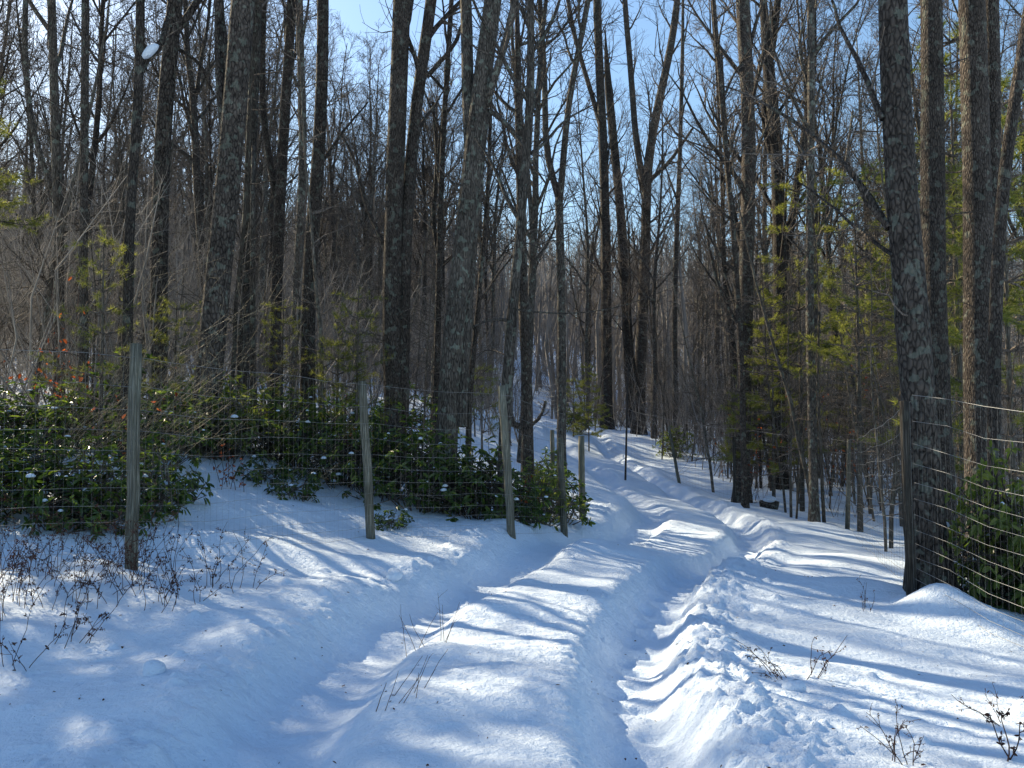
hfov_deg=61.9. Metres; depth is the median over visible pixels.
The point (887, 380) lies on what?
sapling
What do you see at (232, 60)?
bare tree
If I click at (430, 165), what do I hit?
bare tree
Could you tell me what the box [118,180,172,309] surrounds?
sapling
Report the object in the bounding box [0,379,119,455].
evergreen shrub
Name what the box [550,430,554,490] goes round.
fence post
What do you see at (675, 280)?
bare tree
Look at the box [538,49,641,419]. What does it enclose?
bare tree
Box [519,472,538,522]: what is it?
leafy sapling
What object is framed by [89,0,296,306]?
bare tree
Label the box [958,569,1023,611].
evergreen shrub
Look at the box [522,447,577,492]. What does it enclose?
evergreen shrub
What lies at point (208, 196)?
sapling
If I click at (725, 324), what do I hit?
sapling
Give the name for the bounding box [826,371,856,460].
sapling
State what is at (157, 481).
evergreen shrub
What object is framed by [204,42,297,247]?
bare tree
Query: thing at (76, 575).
dead weed
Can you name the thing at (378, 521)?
evergreen shrub
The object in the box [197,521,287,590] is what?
dead weed
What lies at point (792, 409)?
sapling
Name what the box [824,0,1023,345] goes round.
bare tree
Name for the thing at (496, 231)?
bare tree
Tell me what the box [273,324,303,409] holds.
sapling
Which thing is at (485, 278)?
sapling
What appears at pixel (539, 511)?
evergreen shrub
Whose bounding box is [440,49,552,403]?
bare tree
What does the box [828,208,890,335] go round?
bare tree
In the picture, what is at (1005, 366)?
sapling
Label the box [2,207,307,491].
brush clump
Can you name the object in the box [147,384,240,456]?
evergreen shrub
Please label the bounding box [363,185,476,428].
sapling
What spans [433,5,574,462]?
bare tree
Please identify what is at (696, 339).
bare tree
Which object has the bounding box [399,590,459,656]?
dead weed
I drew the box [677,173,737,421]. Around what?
bare tree
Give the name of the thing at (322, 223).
bare tree
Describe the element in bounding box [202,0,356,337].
bare tree
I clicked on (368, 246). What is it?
sapling
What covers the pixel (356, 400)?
young pine
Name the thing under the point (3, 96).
bare tree
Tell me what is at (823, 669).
dead weed
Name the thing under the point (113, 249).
sapling
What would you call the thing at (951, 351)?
sapling
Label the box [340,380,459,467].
evergreen shrub
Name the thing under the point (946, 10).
bare tree
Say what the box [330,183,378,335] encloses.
sapling
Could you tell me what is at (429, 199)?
bare tree
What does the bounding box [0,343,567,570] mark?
wire fence
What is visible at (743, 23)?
bare tree
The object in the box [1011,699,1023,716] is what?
snow clump
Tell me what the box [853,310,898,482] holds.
sapling
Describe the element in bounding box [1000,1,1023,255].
bare tree
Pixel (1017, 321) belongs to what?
young pine
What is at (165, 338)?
young pine
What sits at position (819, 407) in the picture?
sapling
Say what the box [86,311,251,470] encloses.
brush clump
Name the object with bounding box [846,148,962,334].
young pine
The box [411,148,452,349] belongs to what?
bare tree
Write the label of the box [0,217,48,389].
sapling
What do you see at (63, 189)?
sapling
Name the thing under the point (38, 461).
evergreen shrub
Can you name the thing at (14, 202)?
young pine
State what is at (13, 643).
dead weed
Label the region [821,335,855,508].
sapling
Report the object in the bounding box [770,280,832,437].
sapling
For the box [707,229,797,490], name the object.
sapling
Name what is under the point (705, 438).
sapling
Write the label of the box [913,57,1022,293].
bare tree
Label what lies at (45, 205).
sapling
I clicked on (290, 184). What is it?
bare tree
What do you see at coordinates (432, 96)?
bare tree
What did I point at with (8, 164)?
bare tree
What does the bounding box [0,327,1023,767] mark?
snowy ground
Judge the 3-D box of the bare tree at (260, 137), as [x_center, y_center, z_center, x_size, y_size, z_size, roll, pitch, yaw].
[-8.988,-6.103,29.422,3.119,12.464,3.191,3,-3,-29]
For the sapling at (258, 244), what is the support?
on the snowy ground
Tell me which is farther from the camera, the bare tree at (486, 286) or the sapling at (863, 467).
the bare tree at (486, 286)
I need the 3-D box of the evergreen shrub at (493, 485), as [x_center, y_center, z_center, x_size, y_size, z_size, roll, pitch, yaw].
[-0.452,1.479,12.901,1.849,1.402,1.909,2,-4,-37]
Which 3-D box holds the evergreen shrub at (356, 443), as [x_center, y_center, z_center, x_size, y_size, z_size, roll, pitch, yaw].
[-2.128,1.030,13.132,2.135,1.603,1.976,-1,-3,23]
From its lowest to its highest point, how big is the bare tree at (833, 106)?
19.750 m
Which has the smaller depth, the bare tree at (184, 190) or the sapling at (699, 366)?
the sapling at (699, 366)
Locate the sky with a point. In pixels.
(372, 11)
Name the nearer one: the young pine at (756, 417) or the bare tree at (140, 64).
the bare tree at (140, 64)
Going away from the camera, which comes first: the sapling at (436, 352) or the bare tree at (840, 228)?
the sapling at (436, 352)
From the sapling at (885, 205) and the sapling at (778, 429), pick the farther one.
the sapling at (778, 429)
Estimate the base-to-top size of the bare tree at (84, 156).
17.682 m
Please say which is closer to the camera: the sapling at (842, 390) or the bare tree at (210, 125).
the sapling at (842, 390)
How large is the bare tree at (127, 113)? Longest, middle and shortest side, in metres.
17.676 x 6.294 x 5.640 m
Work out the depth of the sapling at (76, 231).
27.45 m
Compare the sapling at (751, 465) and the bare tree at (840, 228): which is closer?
the sapling at (751, 465)
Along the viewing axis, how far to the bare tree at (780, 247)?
27.24 m
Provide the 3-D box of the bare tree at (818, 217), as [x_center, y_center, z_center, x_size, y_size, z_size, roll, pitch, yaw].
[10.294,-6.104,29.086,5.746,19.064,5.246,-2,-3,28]
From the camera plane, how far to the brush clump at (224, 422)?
12.10 m
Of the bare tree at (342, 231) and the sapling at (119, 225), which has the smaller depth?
the sapling at (119, 225)
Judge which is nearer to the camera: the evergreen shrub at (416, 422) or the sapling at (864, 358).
the evergreen shrub at (416, 422)
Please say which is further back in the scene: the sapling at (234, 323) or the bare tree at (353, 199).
the bare tree at (353, 199)
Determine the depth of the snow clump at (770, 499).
22.21 m
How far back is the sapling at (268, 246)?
23.12 m
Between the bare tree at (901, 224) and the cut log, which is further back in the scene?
the cut log
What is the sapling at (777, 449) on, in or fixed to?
on the snowy ground
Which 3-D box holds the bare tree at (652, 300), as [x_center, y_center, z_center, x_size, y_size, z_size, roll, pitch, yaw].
[6.301,-6.254,38.895,4.610,18.099,5.616,2,-4,-37]
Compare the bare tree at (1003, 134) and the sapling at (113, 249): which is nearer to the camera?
the sapling at (113, 249)
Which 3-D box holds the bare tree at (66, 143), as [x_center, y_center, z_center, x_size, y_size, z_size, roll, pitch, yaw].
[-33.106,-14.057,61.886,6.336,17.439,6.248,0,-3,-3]
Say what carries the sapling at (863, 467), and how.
on the snowy ground
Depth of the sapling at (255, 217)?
31.25 m
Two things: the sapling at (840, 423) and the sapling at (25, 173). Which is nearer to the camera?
the sapling at (840, 423)
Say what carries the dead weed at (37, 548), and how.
on the snowy ground
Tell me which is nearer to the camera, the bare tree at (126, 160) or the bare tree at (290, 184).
the bare tree at (126, 160)
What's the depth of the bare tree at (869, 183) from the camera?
25.47 m
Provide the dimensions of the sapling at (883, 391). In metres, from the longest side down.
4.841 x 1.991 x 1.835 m
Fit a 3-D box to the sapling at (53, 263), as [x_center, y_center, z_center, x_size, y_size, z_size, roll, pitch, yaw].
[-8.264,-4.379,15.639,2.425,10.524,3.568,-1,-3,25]
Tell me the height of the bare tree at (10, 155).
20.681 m
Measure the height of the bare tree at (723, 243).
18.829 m
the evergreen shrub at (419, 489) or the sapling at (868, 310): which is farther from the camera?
the sapling at (868, 310)
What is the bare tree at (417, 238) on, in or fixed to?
on the snowy ground
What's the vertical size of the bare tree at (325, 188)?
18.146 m
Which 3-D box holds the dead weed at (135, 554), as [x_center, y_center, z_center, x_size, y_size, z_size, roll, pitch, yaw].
[-3.278,1.342,7.308,1.194,0.966,1.401,1,-3,-14]
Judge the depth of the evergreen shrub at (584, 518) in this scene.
14.88 m
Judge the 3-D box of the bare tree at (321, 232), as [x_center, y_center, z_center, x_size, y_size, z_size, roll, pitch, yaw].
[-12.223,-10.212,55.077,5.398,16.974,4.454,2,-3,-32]
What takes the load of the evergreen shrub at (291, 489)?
on the snowy ground
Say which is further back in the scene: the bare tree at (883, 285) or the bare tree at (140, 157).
the bare tree at (883, 285)
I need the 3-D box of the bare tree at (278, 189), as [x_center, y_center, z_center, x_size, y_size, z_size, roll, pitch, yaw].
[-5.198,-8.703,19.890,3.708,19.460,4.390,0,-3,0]
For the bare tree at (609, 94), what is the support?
on the snowy ground
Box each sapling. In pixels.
[0,0,154,407]
[0,50,53,327]
[0,114,69,386]
[0,173,32,284]
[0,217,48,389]
[0,277,114,446]
[1,128,72,325]
[5,35,124,364]
[10,129,64,373]
[26,133,76,296]
[33,271,50,345]
[34,186,141,422]
[52,159,93,314]
[64,109,146,365]
[73,156,124,301]
[79,346,189,473]
[88,64,148,391]
[89,45,208,391]
[89,196,138,299]
[98,188,143,278]
[100,182,139,349]
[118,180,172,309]
[134,141,190,330]
[168,0,304,408]
[168,220,190,326]
[185,206,226,343]
[189,141,232,344]
[210,444,245,489]
[224,253,259,401]
[232,159,268,313]
[234,173,272,313]
[249,221,281,374]
[255,191,290,393]
[256,122,313,368]
[256,185,296,344]
[256,211,317,423]
[261,0,379,449]
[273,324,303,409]
[292,204,333,410]
[300,122,372,389]
[320,180,364,358]
[325,239,359,402]
[326,237,374,385]
[330,75,487,421]
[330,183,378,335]
[333,387,394,489]
[334,223,376,414]
[336,228,426,366]
[359,229,382,393]
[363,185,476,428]
[367,81,462,393]
[369,230,473,455]
[373,198,428,363]
[409,263,440,416]
[420,285,471,423]
[428,173,502,462]
[460,281,501,435]
[471,240,502,436]
[475,228,510,408]
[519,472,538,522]
[566,275,603,430]
[585,289,622,430]
[625,223,673,437]
[628,264,686,433]
[630,306,691,459]
[636,209,735,492]
[641,314,671,437]
[644,382,658,440]
[649,327,675,445]
[657,349,678,423]
[664,365,679,425]
[677,301,713,448]
[678,254,721,443]
[678,286,724,461]
[681,365,697,426]
[683,277,720,449]
[683,311,708,423]
[684,96,855,498]
[692,313,722,440]
[695,298,736,433]
[702,215,772,439]
[702,296,767,477]
[705,331,722,448]
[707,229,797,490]
[707,290,736,473]
[709,264,752,435]
[712,399,796,502]
[714,304,734,415]
[715,213,777,486]
[722,241,794,487]
[723,257,844,512]
[735,258,772,407]
[751,295,842,489]
[753,244,804,467]
[755,240,817,517]
[755,302,797,427]
[755,330,835,499]
[759,372,783,489]
[767,103,867,522]
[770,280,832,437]
[776,365,881,516]
[783,151,891,513]
[786,287,832,518]
[787,273,805,385]
[789,318,807,452]
[792,330,831,495]
[796,260,898,520]
[804,177,889,486]
[804,212,868,482]
[805,252,895,503]
[809,229,963,551]
[817,63,964,527]
[818,222,903,532]
[818,350,840,455]
[819,339,863,507]
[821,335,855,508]
[824,257,899,497]
[824,316,853,470]
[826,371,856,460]
[827,262,880,469]
[827,353,853,495]
[832,310,898,510]
[845,149,959,547]
[845,357,900,507]
[846,248,886,418]
[847,246,898,468]
[848,275,890,419]
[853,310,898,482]
[855,178,948,496]
[857,221,902,526]
[863,306,897,473]
[863,349,900,471]
[891,230,962,450]
[894,272,962,470]
[946,231,962,404]
[947,286,962,445]
[954,394,965,519]
[1001,255,1023,447]
[1001,303,1023,430]
[1001,328,1023,504]
[1001,382,1023,486]
[1003,323,1023,456]
[1006,262,1023,416]
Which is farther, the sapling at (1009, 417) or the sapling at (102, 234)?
the sapling at (102, 234)
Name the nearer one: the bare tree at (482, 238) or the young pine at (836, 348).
the bare tree at (482, 238)
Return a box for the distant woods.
[0,106,1023,430]
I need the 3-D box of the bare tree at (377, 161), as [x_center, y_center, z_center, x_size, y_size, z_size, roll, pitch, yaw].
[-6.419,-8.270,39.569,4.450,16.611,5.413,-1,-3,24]
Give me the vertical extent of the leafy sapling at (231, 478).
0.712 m
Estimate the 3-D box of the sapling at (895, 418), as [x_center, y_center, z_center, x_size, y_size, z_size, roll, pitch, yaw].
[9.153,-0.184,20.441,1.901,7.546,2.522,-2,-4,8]
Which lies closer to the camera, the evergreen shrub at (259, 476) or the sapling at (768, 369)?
the evergreen shrub at (259, 476)
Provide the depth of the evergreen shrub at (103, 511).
8.80 m
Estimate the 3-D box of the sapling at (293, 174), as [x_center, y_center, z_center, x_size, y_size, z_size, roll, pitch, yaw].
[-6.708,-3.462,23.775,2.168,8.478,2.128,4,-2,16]
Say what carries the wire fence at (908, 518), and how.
on the snowy ground
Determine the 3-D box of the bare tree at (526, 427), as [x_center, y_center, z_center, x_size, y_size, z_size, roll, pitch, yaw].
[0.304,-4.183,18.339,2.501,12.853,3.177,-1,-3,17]
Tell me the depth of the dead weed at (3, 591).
6.45 m
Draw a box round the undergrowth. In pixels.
[0,132,1023,514]
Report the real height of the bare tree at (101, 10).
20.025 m
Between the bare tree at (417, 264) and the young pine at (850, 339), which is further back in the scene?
the bare tree at (417, 264)
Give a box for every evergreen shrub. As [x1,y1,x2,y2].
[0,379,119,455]
[0,380,88,454]
[0,426,120,511]
[0,430,173,530]
[0,442,70,528]
[7,466,118,535]
[57,484,154,540]
[62,347,195,443]
[80,434,193,524]
[97,388,216,468]
[140,459,214,508]
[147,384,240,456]
[149,366,263,422]
[160,371,287,461]
[222,377,317,460]
[234,386,353,474]
[235,452,293,486]
[263,468,323,502]
[275,396,386,490]
[308,399,447,506]
[318,386,383,453]
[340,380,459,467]
[356,420,490,512]
[374,505,414,530]
[396,434,515,516]
[422,435,553,524]
[478,492,547,529]
[513,457,586,531]
[521,466,595,526]
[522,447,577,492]
[556,401,601,432]
[652,425,696,457]
[939,440,1023,614]
[946,489,1022,592]
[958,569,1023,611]
[963,483,1023,613]
[973,566,1023,613]
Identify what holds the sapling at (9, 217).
on the snowy ground
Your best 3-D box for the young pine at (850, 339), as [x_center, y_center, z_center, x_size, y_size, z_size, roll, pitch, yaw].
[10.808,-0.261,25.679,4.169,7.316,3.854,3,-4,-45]
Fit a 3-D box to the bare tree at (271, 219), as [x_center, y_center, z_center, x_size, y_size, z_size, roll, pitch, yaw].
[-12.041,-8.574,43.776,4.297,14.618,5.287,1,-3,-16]
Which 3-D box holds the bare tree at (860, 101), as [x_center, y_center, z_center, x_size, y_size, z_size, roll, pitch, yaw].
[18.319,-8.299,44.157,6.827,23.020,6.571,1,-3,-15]
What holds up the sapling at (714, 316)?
on the snowy ground
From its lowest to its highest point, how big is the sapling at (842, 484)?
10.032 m
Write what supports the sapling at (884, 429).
on the snowy ground
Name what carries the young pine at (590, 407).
on the snowy ground
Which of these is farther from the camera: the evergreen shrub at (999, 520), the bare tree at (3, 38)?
the bare tree at (3, 38)
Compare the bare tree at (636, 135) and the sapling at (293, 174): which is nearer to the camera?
the sapling at (293, 174)
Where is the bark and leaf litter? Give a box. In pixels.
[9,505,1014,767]
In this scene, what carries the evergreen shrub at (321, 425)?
on the snowy ground
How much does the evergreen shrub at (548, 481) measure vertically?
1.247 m
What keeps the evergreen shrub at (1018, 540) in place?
on the snowy ground
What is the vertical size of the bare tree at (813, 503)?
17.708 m
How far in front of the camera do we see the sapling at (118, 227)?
32.90 m
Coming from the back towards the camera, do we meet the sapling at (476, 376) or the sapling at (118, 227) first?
the sapling at (118, 227)
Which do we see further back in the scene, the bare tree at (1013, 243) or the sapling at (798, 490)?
the bare tree at (1013, 243)
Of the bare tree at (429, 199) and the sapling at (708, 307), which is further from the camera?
the bare tree at (429, 199)
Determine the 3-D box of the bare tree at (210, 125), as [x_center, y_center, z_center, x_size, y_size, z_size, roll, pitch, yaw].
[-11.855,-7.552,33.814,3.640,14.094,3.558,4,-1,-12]
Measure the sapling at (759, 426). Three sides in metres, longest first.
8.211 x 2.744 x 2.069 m
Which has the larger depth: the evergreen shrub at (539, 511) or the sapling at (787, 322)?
the sapling at (787, 322)
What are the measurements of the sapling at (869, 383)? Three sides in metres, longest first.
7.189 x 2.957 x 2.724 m
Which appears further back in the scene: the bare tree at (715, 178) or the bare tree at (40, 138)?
the bare tree at (40, 138)
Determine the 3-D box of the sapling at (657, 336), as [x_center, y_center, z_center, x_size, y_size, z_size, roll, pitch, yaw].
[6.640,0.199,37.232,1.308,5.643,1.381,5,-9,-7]
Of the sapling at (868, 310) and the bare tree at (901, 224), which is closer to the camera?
the bare tree at (901, 224)
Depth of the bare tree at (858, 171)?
42.51 m
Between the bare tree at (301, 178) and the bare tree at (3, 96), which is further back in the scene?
the bare tree at (3, 96)
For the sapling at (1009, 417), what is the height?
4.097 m
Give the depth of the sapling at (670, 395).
36.60 m
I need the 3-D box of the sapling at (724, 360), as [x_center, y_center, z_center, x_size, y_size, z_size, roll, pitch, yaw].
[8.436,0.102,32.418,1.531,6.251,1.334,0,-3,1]
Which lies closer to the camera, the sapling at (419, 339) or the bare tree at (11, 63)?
the sapling at (419, 339)
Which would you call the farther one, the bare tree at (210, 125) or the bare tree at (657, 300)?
the bare tree at (657, 300)
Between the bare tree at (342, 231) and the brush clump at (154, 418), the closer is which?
the brush clump at (154, 418)
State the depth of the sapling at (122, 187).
16.16 m
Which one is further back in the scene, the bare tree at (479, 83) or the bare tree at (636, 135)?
the bare tree at (636, 135)
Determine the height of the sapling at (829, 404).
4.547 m
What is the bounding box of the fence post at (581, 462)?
[578,436,585,519]
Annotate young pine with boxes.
[0,77,51,235]
[28,225,158,458]
[142,296,201,414]
[244,297,319,448]
[309,333,376,466]
[313,284,400,472]
[472,363,498,448]
[566,362,611,450]
[566,377,590,436]
[706,346,786,488]
[718,292,830,497]
[754,171,851,511]
[783,158,896,531]
[806,261,899,488]
[841,13,1023,536]
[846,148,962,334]
[859,68,1023,536]
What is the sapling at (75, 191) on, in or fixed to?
on the snowy ground
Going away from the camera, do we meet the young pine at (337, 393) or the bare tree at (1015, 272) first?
the young pine at (337, 393)
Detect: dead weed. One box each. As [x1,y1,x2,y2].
[0,482,117,584]
[0,513,42,620]
[0,591,71,670]
[8,526,148,615]
[36,484,194,606]
[54,590,116,648]
[134,554,228,612]
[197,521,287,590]
[385,649,447,710]
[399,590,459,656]
[730,638,786,679]
[807,636,846,679]
[856,575,874,611]
[857,699,923,764]
[951,682,1023,726]
[985,708,1023,761]
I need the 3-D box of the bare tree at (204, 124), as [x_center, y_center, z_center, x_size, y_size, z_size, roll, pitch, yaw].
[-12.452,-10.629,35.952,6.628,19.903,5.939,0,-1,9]
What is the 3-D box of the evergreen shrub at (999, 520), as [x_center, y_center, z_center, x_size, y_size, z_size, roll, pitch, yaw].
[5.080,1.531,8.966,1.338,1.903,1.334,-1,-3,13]
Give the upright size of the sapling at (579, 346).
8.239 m
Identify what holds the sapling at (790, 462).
on the snowy ground
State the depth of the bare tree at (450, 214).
50.41 m
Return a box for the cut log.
[759,500,778,509]
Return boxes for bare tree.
[0,0,32,151]
[0,0,46,144]
[0,0,65,169]
[0,0,71,314]
[0,0,122,301]
[0,0,122,324]
[0,0,124,402]
[0,3,47,158]
[0,102,35,208]
[0,105,29,175]
[3,0,193,371]
[16,86,70,275]
[17,74,77,212]
[28,82,98,208]
[50,117,98,249]
[61,8,152,298]
[62,0,160,340]
[65,0,208,252]
[69,103,150,252]
[79,0,90,433]
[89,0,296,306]
[91,26,185,199]
[96,0,192,237]
[96,66,154,205]
[107,0,215,422]
[107,5,218,186]
[109,132,149,274]
[114,0,214,196]
[118,0,184,458]
[139,0,293,246]
[144,0,229,307]
[151,112,189,271]
[171,91,217,235]
[171,115,204,242]
[172,55,217,274]
[173,28,256,249]
[173,100,241,237]
[175,0,254,457]
[176,8,307,298]
[178,0,326,213]
[197,0,343,376]
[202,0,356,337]
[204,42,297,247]
[206,41,293,258]
[216,74,322,320]
[236,0,281,405]
[238,96,310,308]
[241,0,387,444]
[259,0,316,416]
[265,0,335,413]
[285,85,364,355]
[285,107,350,252]
[289,2,371,363]
[289,131,353,251]
[293,50,388,372]
[303,133,362,329]
[320,90,378,293]
[320,133,353,307]
[321,35,408,374]
[322,111,383,305]
[322,162,366,285]
[323,19,420,365]
[323,87,387,344]
[327,93,384,380]
[332,0,507,480]
[341,122,386,332]
[375,114,438,331]
[379,0,504,452]
[380,94,496,378]
[381,93,462,334]
[384,157,446,327]
[406,15,485,314]
[406,41,510,342]
[407,0,715,514]
[410,228,432,314]
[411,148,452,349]
[413,101,461,391]
[414,0,561,502]
[428,92,528,395]
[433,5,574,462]
[438,0,638,462]
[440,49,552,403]
[451,126,514,373]
[452,0,584,482]
[525,0,610,464]
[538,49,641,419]
[541,187,619,395]
[548,0,648,429]
[570,180,634,418]
[582,161,672,417]
[584,3,664,427]
[594,46,715,438]
[601,0,705,434]
[631,185,684,405]
[632,0,712,436]
[634,0,839,502]
[640,0,796,401]
[658,164,732,390]
[660,78,789,436]
[662,0,785,507]
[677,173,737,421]
[677,202,714,402]
[683,130,772,398]
[689,183,787,405]
[698,0,844,387]
[703,114,795,319]
[705,0,879,521]
[712,0,873,489]
[723,0,959,591]
[733,0,888,478]
[754,222,770,366]
[756,0,885,470]
[757,183,825,360]
[758,183,835,397]
[801,0,948,403]
[803,142,883,365]
[815,1,1010,343]
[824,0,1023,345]
[826,215,887,388]
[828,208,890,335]
[832,133,891,394]
[843,55,949,380]
[875,185,896,351]
[886,0,1023,374]
[908,0,1017,560]
[908,0,1023,498]
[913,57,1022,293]
[914,0,1022,574]
[915,3,1009,307]
[919,144,1011,408]
[943,14,1023,262]
[987,5,1023,504]
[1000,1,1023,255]
[1007,128,1023,314]
[1007,228,1022,364]
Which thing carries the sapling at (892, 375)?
on the snowy ground
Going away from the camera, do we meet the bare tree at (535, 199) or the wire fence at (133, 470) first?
the wire fence at (133, 470)
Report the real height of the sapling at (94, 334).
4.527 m
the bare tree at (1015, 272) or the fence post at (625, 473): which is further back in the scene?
the bare tree at (1015, 272)
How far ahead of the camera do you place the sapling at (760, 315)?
40.78 m
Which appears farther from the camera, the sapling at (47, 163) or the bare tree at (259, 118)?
the bare tree at (259, 118)
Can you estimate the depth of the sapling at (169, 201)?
31.99 m
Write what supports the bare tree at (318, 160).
on the snowy ground
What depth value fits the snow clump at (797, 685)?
5.47 m
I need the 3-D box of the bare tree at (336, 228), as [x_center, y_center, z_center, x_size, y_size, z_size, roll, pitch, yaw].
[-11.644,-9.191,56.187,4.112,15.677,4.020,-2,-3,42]
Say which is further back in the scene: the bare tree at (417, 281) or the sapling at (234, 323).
the bare tree at (417, 281)
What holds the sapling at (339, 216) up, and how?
on the snowy ground
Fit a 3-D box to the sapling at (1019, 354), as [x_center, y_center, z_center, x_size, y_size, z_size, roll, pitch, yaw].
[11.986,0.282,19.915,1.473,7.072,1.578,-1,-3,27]
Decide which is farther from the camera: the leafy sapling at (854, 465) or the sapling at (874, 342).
the sapling at (874, 342)
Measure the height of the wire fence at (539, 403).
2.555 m
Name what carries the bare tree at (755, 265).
on the snowy ground
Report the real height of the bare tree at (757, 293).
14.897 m
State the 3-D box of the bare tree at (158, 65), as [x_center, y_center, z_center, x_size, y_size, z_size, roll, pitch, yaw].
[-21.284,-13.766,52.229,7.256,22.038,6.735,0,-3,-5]
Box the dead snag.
[250,145,255,406]
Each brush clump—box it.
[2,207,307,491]
[54,255,330,487]
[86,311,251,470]
[156,367,288,469]
[209,375,307,464]
[257,409,404,496]
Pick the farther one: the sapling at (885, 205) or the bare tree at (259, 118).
the bare tree at (259, 118)
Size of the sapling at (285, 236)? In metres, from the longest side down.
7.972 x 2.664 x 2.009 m
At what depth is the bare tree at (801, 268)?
59.36 m
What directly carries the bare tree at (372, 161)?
on the snowy ground
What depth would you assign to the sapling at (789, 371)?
30.13 m
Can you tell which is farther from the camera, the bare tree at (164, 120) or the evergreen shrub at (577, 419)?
the evergreen shrub at (577, 419)
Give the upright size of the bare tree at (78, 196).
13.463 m
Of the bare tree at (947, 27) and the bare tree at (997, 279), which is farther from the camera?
the bare tree at (947, 27)
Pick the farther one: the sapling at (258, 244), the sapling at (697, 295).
the sapling at (697, 295)
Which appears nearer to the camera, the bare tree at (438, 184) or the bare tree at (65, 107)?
the bare tree at (438, 184)
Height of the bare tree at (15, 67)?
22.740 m
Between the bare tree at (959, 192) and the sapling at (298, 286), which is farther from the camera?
the bare tree at (959, 192)
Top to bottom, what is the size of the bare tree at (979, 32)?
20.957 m
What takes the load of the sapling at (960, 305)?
on the snowy ground
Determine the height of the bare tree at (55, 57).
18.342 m
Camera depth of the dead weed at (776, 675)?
5.90 m
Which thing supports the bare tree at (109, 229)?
on the snowy ground
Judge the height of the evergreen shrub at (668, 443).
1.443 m
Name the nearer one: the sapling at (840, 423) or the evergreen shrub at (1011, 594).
the evergreen shrub at (1011, 594)
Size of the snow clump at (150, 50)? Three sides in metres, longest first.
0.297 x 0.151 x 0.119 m
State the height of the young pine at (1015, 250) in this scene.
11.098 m
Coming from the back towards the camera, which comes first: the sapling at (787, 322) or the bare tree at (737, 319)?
the sapling at (787, 322)
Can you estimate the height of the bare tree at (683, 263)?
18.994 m
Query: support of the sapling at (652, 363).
on the snowy ground
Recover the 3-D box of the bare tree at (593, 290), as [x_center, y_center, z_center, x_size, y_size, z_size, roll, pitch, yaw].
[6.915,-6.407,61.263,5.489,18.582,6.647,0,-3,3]
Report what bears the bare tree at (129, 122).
on the snowy ground
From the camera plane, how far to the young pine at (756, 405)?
23.42 m
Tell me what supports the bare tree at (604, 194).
on the snowy ground
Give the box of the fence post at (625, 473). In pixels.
[624,367,628,479]
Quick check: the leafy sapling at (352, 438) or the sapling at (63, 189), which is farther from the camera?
the sapling at (63, 189)
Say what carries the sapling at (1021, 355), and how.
on the snowy ground
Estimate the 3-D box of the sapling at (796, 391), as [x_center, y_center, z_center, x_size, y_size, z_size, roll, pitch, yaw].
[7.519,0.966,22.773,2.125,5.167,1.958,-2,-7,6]
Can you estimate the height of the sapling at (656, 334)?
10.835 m
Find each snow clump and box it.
[142,43,158,59]
[142,659,165,676]
[386,568,402,581]
[720,634,731,641]
[762,496,776,501]
[781,679,805,692]
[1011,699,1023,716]
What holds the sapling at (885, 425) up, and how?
on the snowy ground
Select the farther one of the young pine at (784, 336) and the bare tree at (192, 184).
the bare tree at (192, 184)
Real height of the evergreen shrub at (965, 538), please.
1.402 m
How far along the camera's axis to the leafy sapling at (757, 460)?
24.08 m
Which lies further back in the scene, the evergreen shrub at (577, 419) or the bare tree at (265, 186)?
the evergreen shrub at (577, 419)
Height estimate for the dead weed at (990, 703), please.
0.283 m
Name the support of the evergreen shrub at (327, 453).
on the snowy ground
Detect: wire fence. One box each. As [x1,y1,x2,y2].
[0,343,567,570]
[512,375,566,427]
[555,379,916,595]
[912,395,1023,646]
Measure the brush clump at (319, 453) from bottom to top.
1.428 m
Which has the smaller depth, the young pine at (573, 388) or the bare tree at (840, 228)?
the young pine at (573, 388)
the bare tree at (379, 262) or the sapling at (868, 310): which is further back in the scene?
the bare tree at (379, 262)
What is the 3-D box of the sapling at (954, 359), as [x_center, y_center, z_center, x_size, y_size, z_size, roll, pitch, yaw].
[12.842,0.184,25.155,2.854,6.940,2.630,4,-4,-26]
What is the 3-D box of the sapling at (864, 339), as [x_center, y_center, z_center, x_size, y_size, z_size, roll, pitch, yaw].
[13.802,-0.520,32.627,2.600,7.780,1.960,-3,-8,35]
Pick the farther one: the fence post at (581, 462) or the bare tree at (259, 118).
the bare tree at (259, 118)
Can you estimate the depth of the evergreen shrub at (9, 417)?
11.60 m
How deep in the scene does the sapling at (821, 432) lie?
25.15 m
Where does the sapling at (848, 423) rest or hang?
on the snowy ground
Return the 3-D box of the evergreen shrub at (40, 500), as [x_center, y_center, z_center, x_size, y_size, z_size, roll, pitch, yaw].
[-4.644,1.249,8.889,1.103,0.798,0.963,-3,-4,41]
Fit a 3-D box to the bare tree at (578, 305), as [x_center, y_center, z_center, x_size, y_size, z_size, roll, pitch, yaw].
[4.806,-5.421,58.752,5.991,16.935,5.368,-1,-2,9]
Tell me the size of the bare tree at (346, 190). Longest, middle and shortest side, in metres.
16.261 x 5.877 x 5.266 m
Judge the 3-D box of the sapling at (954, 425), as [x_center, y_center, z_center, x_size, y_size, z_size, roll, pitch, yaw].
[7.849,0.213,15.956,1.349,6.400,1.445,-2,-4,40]
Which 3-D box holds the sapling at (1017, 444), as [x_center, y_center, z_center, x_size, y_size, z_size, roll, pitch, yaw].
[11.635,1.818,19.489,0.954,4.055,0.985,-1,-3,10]
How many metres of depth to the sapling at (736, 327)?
29.81 m
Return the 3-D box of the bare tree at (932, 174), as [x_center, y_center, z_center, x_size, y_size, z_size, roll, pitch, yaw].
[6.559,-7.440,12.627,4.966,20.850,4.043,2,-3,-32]
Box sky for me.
[0,0,1023,316]
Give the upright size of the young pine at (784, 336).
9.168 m
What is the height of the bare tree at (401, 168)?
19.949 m

